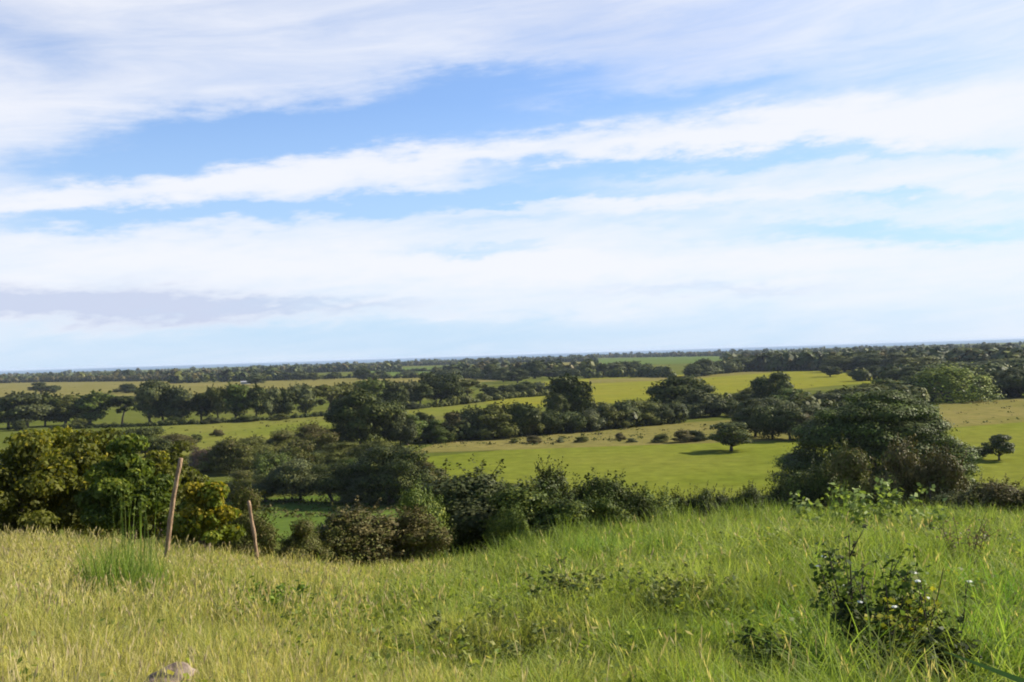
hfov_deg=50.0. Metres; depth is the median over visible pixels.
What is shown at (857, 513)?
broad leaved weed
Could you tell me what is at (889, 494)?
broad leaved weed
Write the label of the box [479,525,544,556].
grass clump
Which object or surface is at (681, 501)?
bush
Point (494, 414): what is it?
bush
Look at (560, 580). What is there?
weed patch
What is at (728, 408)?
bush
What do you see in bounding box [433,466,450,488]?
bush
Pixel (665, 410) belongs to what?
bush
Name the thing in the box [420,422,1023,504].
field
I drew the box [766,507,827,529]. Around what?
grass clump
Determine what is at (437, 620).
weed patch
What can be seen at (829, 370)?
rounded tree
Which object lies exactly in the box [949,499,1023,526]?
grass clump
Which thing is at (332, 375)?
rounded tree
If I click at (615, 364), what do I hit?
rounded tree
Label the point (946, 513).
grass clump
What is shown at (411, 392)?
tall tree
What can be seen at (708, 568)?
weed patch
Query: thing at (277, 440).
bush
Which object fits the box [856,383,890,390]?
rounded tree
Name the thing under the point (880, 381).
rounded tree
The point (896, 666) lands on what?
arching grass
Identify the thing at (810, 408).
rounded tree
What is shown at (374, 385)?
tall tree
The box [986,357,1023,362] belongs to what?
rounded tree
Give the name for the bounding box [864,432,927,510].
bush
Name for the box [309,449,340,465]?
rounded tree
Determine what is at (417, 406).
bush
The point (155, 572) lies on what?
grass clump
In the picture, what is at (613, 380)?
field
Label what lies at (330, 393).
umbrella tree
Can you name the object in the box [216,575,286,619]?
leafy plant
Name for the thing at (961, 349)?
rounded tree
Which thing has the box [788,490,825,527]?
broad leaved weed
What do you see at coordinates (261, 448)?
rounded tree
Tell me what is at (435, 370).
bush
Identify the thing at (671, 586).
weed patch
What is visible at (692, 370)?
rounded tree
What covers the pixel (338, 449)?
rounded tree
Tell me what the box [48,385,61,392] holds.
bush
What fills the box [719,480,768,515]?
bush
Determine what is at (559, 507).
bush
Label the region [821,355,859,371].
rounded tree
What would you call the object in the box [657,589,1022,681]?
arching grass
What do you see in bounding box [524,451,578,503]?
bush
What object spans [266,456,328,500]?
rounded tree
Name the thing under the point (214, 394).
tall tree
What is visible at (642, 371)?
hedgerow
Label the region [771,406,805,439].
rounded tree
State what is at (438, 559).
grass clump
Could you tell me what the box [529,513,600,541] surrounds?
grass clump
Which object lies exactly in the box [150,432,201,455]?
rounded tree
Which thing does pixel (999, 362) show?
rounded tree
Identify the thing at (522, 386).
rounded tree
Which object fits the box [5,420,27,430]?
bush
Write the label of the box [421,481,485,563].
bush
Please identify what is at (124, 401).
umbrella tree
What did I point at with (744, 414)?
rounded tree
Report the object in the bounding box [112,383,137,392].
bush
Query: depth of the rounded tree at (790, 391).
409.14 m
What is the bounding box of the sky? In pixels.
[0,0,1023,370]
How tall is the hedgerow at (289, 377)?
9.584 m
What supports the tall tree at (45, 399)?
on the ground at (132, 416)
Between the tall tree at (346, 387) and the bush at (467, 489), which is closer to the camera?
the bush at (467, 489)
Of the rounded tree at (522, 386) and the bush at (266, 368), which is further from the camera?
the bush at (266, 368)
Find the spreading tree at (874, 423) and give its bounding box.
[767,388,983,490]
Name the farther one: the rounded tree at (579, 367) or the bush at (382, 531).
the rounded tree at (579, 367)
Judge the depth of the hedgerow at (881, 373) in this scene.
730.43 m
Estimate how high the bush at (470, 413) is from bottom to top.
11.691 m
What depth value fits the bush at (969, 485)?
99.29 m
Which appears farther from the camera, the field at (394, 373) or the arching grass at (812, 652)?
the field at (394, 373)
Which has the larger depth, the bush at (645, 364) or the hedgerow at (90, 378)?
the hedgerow at (90, 378)
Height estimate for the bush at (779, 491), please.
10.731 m
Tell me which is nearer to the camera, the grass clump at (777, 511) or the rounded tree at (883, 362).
the grass clump at (777, 511)
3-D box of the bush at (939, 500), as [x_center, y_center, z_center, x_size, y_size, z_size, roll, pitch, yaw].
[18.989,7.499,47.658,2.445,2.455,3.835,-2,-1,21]
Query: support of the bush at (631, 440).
on the field at (649, 432)
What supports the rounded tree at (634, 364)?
on the ground at (132, 416)
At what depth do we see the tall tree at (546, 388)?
673.93 m
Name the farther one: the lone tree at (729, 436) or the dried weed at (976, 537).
the lone tree at (729, 436)
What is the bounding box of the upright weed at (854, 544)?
[837,524,910,663]
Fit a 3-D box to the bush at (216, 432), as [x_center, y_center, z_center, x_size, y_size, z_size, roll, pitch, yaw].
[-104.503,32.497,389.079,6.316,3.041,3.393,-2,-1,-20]
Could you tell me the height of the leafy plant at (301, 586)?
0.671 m
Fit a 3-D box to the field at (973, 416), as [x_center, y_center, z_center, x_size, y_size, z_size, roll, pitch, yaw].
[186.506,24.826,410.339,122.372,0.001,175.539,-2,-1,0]
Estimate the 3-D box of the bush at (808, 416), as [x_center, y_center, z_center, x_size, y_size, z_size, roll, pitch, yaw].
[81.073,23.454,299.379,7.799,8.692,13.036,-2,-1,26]
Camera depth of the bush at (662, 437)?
304.83 m
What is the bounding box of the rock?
[144,662,196,681]
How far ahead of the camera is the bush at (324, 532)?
39.25 m
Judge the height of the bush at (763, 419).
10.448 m
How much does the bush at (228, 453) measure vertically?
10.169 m
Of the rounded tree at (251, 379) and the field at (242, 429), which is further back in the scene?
the rounded tree at (251, 379)
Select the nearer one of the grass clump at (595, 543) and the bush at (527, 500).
the grass clump at (595, 543)
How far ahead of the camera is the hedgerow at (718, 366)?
1098.83 m
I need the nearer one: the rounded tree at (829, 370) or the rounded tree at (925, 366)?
the rounded tree at (925, 366)
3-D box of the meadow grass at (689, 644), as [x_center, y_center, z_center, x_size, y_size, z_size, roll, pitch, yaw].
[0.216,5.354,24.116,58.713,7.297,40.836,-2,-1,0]
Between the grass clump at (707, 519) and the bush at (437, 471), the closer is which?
the grass clump at (707, 519)
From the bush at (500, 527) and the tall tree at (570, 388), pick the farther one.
the tall tree at (570, 388)
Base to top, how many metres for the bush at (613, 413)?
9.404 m
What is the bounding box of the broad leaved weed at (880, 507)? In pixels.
[854,477,892,526]
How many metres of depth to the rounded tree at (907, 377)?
536.89 m
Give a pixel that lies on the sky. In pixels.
(183, 182)
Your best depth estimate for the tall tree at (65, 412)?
493.16 m
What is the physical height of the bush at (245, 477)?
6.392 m
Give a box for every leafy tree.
[0,425,102,532]
[0,428,84,532]
[0,429,150,539]
[74,433,179,544]
[90,427,150,540]
[121,450,187,544]
[137,440,210,541]
[163,480,245,553]
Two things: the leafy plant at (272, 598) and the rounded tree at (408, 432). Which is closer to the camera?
the leafy plant at (272, 598)
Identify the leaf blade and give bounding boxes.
[944,651,1023,681]
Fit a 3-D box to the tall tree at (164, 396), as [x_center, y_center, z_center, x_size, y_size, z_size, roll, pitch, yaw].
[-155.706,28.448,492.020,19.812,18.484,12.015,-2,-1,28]
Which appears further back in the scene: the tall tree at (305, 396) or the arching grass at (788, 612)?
the tall tree at (305, 396)
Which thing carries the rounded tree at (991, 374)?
on the ground at (132, 416)
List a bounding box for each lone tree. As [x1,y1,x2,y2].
[27,382,53,393]
[190,434,202,444]
[707,421,754,450]
[981,434,1014,459]
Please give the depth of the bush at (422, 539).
40.58 m
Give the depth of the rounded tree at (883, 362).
894.85 m
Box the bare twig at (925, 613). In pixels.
[891,562,982,640]
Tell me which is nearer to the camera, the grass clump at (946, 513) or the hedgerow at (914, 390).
the grass clump at (946, 513)
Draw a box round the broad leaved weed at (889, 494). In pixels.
[880,475,935,529]
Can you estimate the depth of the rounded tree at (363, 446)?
237.29 m
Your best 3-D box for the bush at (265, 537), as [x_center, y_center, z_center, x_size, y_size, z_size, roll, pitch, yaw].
[-8.816,6.027,35.840,2.737,3.284,1.605,-2,-1,-9]
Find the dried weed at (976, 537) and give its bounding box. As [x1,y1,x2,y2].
[930,507,998,565]
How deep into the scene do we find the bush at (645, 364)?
1081.59 m
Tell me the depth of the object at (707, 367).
1007.43 m
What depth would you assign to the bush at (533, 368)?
1117.11 m
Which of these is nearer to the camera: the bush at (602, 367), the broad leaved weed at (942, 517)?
the broad leaved weed at (942, 517)
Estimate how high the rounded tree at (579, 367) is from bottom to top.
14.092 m
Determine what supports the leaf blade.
on the ground at (132, 416)
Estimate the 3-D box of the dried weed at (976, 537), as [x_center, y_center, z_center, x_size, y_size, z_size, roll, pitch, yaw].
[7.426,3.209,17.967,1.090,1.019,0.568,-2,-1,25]
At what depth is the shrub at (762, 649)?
9.42 m
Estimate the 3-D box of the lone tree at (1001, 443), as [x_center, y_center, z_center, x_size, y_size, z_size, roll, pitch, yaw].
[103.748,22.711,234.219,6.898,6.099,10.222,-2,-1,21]
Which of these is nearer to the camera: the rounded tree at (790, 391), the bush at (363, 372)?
the rounded tree at (790, 391)
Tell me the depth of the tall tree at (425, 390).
568.64 m
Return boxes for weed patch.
[425,597,507,646]
[455,616,565,666]
[519,566,600,611]
[547,557,607,608]
[611,569,715,616]
[646,569,735,612]
[664,561,762,607]
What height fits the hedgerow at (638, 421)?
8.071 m
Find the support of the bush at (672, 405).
on the ground at (132, 416)
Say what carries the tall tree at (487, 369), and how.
on the ground at (132, 416)
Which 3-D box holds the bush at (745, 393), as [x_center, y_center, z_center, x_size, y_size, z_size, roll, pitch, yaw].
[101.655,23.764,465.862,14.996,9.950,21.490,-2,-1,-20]
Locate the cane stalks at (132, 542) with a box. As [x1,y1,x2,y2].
[108,488,156,585]
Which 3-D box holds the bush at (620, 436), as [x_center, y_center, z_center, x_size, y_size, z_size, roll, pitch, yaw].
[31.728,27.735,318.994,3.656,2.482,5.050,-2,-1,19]
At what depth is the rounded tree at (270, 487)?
201.82 m
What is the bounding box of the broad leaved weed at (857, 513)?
[840,487,871,530]
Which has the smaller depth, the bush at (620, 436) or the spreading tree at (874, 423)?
the spreading tree at (874, 423)
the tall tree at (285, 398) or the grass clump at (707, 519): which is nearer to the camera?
the grass clump at (707, 519)
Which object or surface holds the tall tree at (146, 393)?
on the ground at (132, 416)
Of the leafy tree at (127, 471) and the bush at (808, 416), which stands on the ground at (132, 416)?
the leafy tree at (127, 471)
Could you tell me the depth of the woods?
1717.25 m
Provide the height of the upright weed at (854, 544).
1.344 m
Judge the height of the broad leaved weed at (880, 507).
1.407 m
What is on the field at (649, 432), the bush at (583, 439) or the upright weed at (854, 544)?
the bush at (583, 439)
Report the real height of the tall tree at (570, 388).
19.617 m
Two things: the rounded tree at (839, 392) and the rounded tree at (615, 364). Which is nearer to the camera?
the rounded tree at (839, 392)
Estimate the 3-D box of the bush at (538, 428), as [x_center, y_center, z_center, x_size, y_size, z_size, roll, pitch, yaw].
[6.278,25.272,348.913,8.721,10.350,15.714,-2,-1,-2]
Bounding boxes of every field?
[0,377,506,399]
[138,402,507,457]
[224,493,432,541]
[370,366,441,375]
[418,420,797,452]
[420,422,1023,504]
[485,370,892,407]
[589,371,771,382]
[598,356,721,363]
[939,397,1023,427]
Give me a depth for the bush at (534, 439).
315.40 m
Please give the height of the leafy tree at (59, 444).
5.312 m
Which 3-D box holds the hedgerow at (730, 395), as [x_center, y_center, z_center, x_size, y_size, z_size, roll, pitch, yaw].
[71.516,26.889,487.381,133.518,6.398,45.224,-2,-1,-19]
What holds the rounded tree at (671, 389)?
on the ground at (132, 416)
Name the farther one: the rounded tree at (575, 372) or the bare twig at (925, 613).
the rounded tree at (575, 372)
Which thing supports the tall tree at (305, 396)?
on the ground at (132, 416)
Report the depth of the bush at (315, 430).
294.19 m
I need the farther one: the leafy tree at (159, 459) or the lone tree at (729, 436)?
the lone tree at (729, 436)
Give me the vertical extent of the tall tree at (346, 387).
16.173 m
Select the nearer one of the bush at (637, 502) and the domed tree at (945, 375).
the bush at (637, 502)
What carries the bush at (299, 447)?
on the ground at (132, 416)
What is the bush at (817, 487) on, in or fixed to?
on the ground at (132, 416)
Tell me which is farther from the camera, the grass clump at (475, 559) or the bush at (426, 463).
the bush at (426, 463)
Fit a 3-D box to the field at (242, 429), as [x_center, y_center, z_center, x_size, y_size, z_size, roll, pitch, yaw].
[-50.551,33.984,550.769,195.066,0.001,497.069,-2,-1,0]
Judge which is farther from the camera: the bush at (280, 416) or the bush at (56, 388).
the bush at (56, 388)
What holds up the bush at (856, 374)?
on the field at (610, 392)
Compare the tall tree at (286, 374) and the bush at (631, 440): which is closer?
the bush at (631, 440)
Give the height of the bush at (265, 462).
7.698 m
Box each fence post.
[162,458,182,562]
[247,501,258,564]
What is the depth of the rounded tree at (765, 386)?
443.84 m
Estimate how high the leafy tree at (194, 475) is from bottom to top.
5.546 m
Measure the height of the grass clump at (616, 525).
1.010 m
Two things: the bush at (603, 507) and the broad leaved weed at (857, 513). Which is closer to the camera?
the broad leaved weed at (857, 513)
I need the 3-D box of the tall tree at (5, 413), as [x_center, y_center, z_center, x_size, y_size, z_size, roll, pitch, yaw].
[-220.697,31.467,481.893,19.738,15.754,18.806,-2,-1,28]
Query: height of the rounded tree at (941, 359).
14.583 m
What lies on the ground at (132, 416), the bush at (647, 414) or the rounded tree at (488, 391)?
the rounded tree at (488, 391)
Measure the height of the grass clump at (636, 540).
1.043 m
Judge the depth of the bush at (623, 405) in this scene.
368.99 m
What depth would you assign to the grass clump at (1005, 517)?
26.99 m
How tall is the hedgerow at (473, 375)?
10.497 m
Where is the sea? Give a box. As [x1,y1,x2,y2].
[0,339,1023,373]
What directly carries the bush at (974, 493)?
on the ground at (132, 416)
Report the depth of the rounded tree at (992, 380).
483.11 m
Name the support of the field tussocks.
on the ground at (132, 416)
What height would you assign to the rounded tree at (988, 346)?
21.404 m
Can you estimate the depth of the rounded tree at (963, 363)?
801.50 m
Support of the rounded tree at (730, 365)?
on the ground at (132, 416)
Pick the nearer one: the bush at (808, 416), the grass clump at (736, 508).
the grass clump at (736, 508)
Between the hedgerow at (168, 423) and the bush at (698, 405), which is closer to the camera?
the bush at (698, 405)
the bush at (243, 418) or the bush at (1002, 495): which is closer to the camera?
the bush at (1002, 495)
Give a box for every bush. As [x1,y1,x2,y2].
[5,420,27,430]
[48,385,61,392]
[68,418,92,425]
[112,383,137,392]
[164,416,184,422]
[185,446,215,471]
[192,433,261,474]
[201,416,222,423]
[209,429,224,436]
[211,475,284,560]
[224,466,266,497]
[237,414,259,421]
[247,448,297,479]
[256,425,311,452]
[263,367,283,374]
[271,413,289,419]
[271,435,316,472]
[273,511,335,564]
[284,421,339,451]
[305,372,321,379]
[310,502,370,568]
[312,425,356,449]
[325,495,418,568]
[327,454,357,477]
[336,470,384,504]
[352,366,370,378]
[371,503,454,565]
[398,475,458,562]
[401,454,553,556]
[407,402,426,408]
[411,456,443,490]
[419,418,455,442]
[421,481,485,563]
[431,365,441,373]
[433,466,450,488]
[437,410,472,437]
[444,405,489,439]
[465,367,479,372]
[468,475,566,552]
[473,399,519,439]
[482,501,537,552]
[504,400,541,436]
[508,438,518,442]
[523,359,544,378]
[523,404,546,435]
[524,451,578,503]
[525,491,603,541]
[526,435,541,443]
[538,407,572,433]
[556,436,564,442]
[562,466,639,524]
[564,413,588,432]
[573,436,588,441]
[580,488,642,529]
[581,406,608,431]
[594,402,632,428]
[595,363,608,376]
[610,398,641,426]
[614,433,626,439]
[616,485,663,526]
[625,438,637,441]
[629,397,668,424]
[635,363,652,369]
[636,481,685,522]
[645,400,673,424]
[650,433,668,442]
[661,400,688,422]
[663,483,703,518]
[670,429,694,442]
[673,390,725,417]
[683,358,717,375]
[683,484,716,516]
[689,430,707,441]
[698,485,734,516]
[702,399,724,416]
[715,398,740,415]
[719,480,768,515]
[728,387,754,402]
[747,405,791,438]
[759,465,813,512]
[770,447,843,512]
[795,411,813,438]
[813,391,842,403]
[813,432,887,513]
[839,385,869,399]
[846,369,868,379]
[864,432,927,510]
[888,383,901,388]
[894,436,968,512]
[924,485,961,508]
[931,471,1015,515]
[942,449,974,491]
[966,473,1023,516]
[972,446,987,458]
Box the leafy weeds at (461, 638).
[0,513,1023,681]
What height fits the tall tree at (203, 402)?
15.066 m
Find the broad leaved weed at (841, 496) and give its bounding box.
[825,482,864,529]
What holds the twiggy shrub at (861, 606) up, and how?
on the ground at (132, 416)
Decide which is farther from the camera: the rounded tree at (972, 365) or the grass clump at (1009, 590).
the rounded tree at (972, 365)
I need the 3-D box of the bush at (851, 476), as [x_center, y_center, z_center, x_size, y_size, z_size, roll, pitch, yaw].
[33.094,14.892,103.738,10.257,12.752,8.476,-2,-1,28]
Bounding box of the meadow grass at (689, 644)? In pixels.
[0,501,1023,681]
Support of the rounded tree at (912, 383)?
on the ground at (132, 416)
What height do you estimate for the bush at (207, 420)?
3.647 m
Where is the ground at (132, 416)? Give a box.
[0,342,1023,681]
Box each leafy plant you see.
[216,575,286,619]
[236,580,327,615]
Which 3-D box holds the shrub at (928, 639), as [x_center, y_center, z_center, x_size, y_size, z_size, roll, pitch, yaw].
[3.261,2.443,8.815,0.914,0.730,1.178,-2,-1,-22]
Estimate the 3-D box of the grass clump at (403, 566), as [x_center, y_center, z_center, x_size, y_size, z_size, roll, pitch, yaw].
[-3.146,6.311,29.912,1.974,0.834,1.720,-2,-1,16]
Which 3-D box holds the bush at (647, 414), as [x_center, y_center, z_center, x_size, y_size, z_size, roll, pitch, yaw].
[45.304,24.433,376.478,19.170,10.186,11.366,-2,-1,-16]
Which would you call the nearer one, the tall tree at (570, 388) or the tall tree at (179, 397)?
the tall tree at (570, 388)
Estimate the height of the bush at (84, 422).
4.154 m
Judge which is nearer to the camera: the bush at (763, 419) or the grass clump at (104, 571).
the grass clump at (104, 571)
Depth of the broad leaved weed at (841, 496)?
27.73 m
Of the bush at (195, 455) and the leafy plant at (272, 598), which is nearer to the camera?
the leafy plant at (272, 598)
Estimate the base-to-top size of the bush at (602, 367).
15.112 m
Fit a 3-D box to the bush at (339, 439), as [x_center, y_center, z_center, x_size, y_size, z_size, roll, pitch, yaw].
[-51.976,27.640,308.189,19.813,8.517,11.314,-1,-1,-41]
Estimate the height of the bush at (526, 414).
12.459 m
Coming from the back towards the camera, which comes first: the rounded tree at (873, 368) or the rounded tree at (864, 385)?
the rounded tree at (873, 368)
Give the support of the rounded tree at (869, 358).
on the ground at (132, 416)
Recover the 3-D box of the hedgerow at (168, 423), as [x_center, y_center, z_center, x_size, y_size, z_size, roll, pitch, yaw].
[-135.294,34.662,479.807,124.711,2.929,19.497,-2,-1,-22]
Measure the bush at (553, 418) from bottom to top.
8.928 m
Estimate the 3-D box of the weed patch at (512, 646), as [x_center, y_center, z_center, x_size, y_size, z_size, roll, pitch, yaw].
[0.111,3.303,11.793,1.130,0.519,0.984,-1,-1,-36]
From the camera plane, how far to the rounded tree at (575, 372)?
1072.51 m
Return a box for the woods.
[0,341,1023,382]
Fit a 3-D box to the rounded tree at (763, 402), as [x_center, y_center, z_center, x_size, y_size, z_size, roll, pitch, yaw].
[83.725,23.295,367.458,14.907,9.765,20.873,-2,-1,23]
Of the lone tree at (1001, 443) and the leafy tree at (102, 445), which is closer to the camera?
the leafy tree at (102, 445)
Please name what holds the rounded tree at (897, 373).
on the ground at (132, 416)
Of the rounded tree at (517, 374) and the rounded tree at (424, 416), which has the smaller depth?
the rounded tree at (424, 416)
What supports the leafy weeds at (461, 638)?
on the ground at (132, 416)
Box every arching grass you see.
[550,576,873,639]
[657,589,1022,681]
[814,573,1023,681]
[823,637,944,681]
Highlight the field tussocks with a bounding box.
[6,380,1022,517]
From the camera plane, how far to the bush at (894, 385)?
468.65 m
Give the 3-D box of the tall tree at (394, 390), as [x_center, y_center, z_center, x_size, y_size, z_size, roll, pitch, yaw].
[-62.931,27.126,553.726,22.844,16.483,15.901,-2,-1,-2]
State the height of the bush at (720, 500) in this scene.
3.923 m
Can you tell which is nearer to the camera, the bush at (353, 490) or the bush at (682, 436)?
the bush at (353, 490)
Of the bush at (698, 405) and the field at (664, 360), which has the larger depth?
the field at (664, 360)
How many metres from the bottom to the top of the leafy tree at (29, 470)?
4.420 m
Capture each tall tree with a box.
[0,397,29,426]
[1,389,56,427]
[28,391,63,425]
[45,391,83,423]
[60,389,114,424]
[131,377,170,421]
[154,387,179,420]
[159,385,195,418]
[186,391,215,420]
[205,383,228,417]
[218,382,250,417]
[241,383,268,415]
[260,385,281,415]
[269,387,296,413]
[279,372,292,379]
[287,383,317,412]
[334,382,362,398]
[352,377,386,402]
[374,370,385,375]
[374,378,408,401]
[395,379,419,403]
[409,381,435,402]
[481,362,497,375]
[532,381,545,391]
[538,385,552,391]
[541,368,561,377]
[541,372,595,414]
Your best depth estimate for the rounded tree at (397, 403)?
316.07 m
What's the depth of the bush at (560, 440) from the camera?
315.82 m
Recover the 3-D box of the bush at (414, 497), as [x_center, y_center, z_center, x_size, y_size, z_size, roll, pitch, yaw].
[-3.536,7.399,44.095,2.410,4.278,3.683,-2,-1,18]
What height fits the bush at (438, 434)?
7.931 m
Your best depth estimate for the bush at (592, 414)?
356.05 m
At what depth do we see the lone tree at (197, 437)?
350.70 m
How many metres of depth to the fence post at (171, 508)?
25.91 m
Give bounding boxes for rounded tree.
[116,424,172,457]
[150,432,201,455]
[238,434,277,466]
[245,374,265,383]
[247,473,285,500]
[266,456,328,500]
[291,370,308,379]
[306,460,359,502]
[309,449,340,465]
[314,440,360,463]
[323,388,396,443]
[325,372,340,378]
[345,437,395,459]
[351,440,436,501]
[367,396,408,443]
[380,411,427,444]
[384,414,418,446]
[399,371,418,374]
[415,410,438,430]
[418,372,467,402]
[479,386,500,395]
[489,366,509,381]
[497,384,514,394]
[504,368,529,382]
[509,381,537,393]
[545,390,571,413]
[558,368,580,376]
[575,364,596,375]
[606,361,626,369]
[620,360,642,368]
[642,374,717,403]
[684,366,701,377]
[714,360,738,370]
[723,357,757,367]
[729,404,764,436]
[743,396,780,409]
[748,369,793,399]
[768,386,817,401]
[768,401,803,411]
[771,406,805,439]
[800,403,828,419]
[818,366,841,376]
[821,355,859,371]
[827,386,852,401]
[852,352,889,367]
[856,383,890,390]
[865,365,880,377]
[866,377,908,387]
[875,352,918,367]
[887,366,917,379]
[893,356,939,366]
[896,375,939,388]
[901,381,923,386]
[910,364,952,371]
[931,356,951,363]
[933,361,976,368]
[948,347,974,352]
[963,361,987,371]
[973,343,1010,350]
[973,378,999,393]
[975,359,1020,365]
[977,367,1013,391]
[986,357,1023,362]
[991,367,1023,396]
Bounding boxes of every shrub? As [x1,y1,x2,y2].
[723,611,803,678]
[809,542,935,671]
[832,591,982,681]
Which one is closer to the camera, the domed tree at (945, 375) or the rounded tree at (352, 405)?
the rounded tree at (352, 405)
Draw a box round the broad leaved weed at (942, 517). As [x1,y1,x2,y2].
[904,497,951,536]
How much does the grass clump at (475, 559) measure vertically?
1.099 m
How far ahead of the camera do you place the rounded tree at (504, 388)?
657.26 m
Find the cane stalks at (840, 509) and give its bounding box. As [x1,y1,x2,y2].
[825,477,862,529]
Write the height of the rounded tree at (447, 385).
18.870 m
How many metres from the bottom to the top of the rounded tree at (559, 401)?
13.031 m
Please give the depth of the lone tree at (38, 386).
1129.44 m
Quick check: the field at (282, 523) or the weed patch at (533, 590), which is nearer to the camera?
the weed patch at (533, 590)
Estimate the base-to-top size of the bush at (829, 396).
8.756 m
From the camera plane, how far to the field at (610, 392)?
753.08 m
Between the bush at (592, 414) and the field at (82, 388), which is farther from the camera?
the field at (82, 388)
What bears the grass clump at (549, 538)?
on the ground at (132, 416)
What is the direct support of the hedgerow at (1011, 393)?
on the ground at (132, 416)
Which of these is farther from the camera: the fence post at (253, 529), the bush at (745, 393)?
the bush at (745, 393)
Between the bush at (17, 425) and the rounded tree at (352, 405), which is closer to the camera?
the rounded tree at (352, 405)
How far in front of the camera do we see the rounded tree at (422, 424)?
325.70 m
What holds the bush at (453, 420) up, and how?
on the ground at (132, 416)
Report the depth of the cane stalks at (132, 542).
21.02 m
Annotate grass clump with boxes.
[43,532,193,605]
[123,555,180,589]
[374,561,434,579]
[425,540,483,571]
[447,543,514,571]
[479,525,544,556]
[514,522,582,559]
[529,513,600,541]
[550,525,624,566]
[586,515,647,539]
[601,524,693,560]
[642,501,702,528]
[664,509,742,535]
[702,494,771,522]
[721,495,805,525]
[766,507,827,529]
[914,501,986,525]
[929,539,1023,613]
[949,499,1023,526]
[978,503,1023,528]
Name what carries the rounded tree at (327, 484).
on the ground at (132, 416)
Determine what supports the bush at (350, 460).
on the ground at (132, 416)
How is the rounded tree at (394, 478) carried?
on the ground at (132, 416)
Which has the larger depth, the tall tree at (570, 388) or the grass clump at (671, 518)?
the tall tree at (570, 388)
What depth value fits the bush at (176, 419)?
473.56 m
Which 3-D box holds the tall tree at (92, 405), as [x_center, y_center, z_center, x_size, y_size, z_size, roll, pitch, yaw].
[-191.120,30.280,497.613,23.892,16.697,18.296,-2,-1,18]
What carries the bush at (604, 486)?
on the ground at (132, 416)
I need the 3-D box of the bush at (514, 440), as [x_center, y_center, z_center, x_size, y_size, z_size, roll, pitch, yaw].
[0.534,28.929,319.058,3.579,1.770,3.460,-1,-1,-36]
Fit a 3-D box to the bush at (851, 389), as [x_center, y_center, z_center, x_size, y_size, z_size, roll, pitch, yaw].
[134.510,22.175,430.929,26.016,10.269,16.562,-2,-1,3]
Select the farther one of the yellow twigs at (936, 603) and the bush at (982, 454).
the bush at (982, 454)
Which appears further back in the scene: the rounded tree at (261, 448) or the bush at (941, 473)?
the rounded tree at (261, 448)
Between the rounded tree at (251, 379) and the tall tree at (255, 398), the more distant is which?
the rounded tree at (251, 379)
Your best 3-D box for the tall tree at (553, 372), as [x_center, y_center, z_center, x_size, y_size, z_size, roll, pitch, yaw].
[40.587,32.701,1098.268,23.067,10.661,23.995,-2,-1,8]
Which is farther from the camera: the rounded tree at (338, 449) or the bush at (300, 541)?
the rounded tree at (338, 449)
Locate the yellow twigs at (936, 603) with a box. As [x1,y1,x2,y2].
[863,568,951,671]
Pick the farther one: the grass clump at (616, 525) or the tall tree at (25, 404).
the tall tree at (25, 404)
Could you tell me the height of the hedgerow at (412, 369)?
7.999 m
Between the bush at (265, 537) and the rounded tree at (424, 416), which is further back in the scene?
the rounded tree at (424, 416)
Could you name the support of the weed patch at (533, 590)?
on the ground at (132, 416)
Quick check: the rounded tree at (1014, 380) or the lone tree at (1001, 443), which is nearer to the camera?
the lone tree at (1001, 443)
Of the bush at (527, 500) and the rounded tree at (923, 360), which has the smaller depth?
the bush at (527, 500)
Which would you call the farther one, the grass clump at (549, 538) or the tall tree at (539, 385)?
the tall tree at (539, 385)
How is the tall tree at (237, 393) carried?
on the ground at (132, 416)
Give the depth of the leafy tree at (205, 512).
31.48 m
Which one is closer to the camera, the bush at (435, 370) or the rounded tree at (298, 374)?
the rounded tree at (298, 374)
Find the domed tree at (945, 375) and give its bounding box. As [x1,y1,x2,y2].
[906,358,1006,403]
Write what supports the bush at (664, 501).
on the ground at (132, 416)
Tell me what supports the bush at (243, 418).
on the field at (242, 429)
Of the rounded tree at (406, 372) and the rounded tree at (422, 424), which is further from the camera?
the rounded tree at (406, 372)
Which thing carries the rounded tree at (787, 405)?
on the ground at (132, 416)
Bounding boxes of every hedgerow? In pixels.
[0,373,216,382]
[48,411,324,429]
[259,373,356,380]
[356,370,523,380]
[368,388,551,409]
[375,367,442,371]
[413,405,688,442]
[568,391,824,414]
[581,365,676,378]
[690,358,753,375]
[729,382,933,415]
[850,359,1023,380]
[927,377,1023,398]
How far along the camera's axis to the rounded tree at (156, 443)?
297.43 m
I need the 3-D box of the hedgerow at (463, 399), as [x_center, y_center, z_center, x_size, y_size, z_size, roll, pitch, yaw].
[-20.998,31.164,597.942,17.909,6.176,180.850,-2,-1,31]
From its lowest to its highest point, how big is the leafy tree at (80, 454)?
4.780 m
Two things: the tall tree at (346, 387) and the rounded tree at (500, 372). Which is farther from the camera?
the rounded tree at (500, 372)
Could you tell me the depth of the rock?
8.27 m
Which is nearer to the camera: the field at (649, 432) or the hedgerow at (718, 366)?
the field at (649, 432)
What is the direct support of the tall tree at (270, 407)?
on the ground at (132, 416)
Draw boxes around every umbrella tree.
[107,395,135,422]
[311,384,343,408]
[459,379,486,394]

